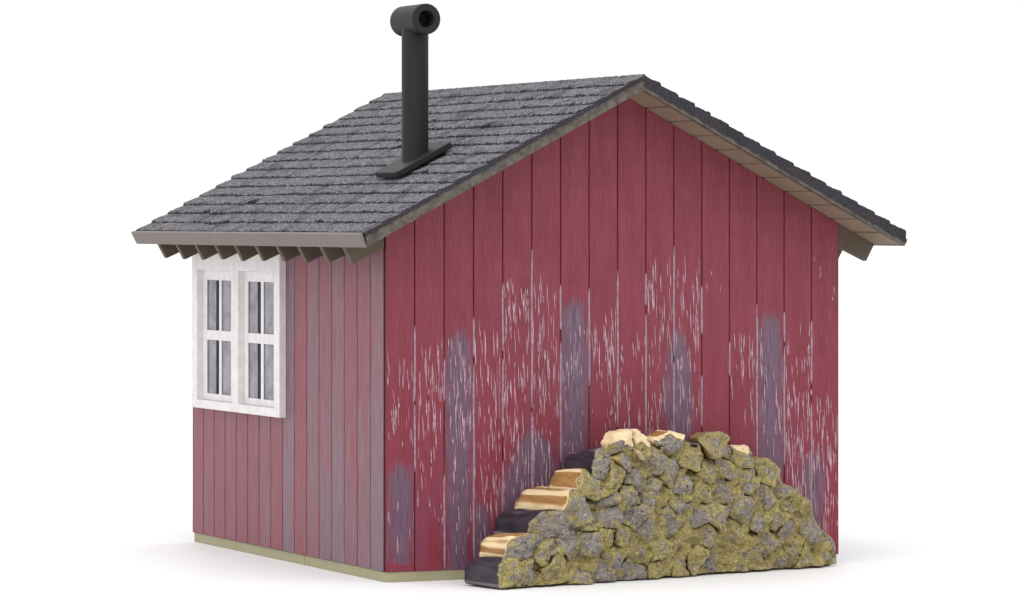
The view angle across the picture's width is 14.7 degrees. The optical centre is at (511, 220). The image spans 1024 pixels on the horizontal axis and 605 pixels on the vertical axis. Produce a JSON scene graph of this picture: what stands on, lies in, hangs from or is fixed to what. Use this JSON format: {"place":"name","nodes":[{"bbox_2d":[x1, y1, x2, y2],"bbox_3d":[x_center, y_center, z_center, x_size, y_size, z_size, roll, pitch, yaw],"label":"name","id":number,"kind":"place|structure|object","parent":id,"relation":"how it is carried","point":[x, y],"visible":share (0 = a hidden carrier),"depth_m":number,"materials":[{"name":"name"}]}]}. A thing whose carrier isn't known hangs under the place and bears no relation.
{"place":"outdoors","nodes":[
{"label":"outdoors","id":0,"kind":"place"},
{"bbox_2d":[0,234,1023,604],"bbox_3d":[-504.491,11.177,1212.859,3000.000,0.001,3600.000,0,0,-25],"label":"ground","id":1,"kind":"structure","parent":0,"point":[96,458],"depth_m":193.36,"materials":[{"name":"white"}]},
{"bbox_2d":[131,3,907,582],"bbox_3d":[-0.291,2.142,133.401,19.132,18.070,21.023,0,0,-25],"label":"shed","id":2,"kind":"structure","parent":1,"relation":"on","point":[437,333],"depth_m":126.16,"materials":[{"name":"red paint"}]},
{"bbox_2d":[192,253,285,417],"bbox_3d":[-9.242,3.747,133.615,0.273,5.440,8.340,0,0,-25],"label":"window","id":3,"kind":"structure","parent":2,"relation":"in","point":[232,269],"depth_m":133.29,"materials":[{"name":"white paint"}]},
{"bbox_2d":[464,429,836,588],"bbox_3d":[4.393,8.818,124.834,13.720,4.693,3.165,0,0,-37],"label":"woodpile","id":4,"kind":"object","parent":1,"relation":"on","point":[626,504],"visible":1,"depth_m":123.37,"materials":[{"name":"lichen-covered wood"},{"name":"cream and tan wood"},{"name":"dark bark"}]},
{"bbox_2d":[0,0,1023,235],"label":"sky","id":5,"kind":"structure","parent":0,"point":[116,115],"materials":[{"name":"white"}]}
]}

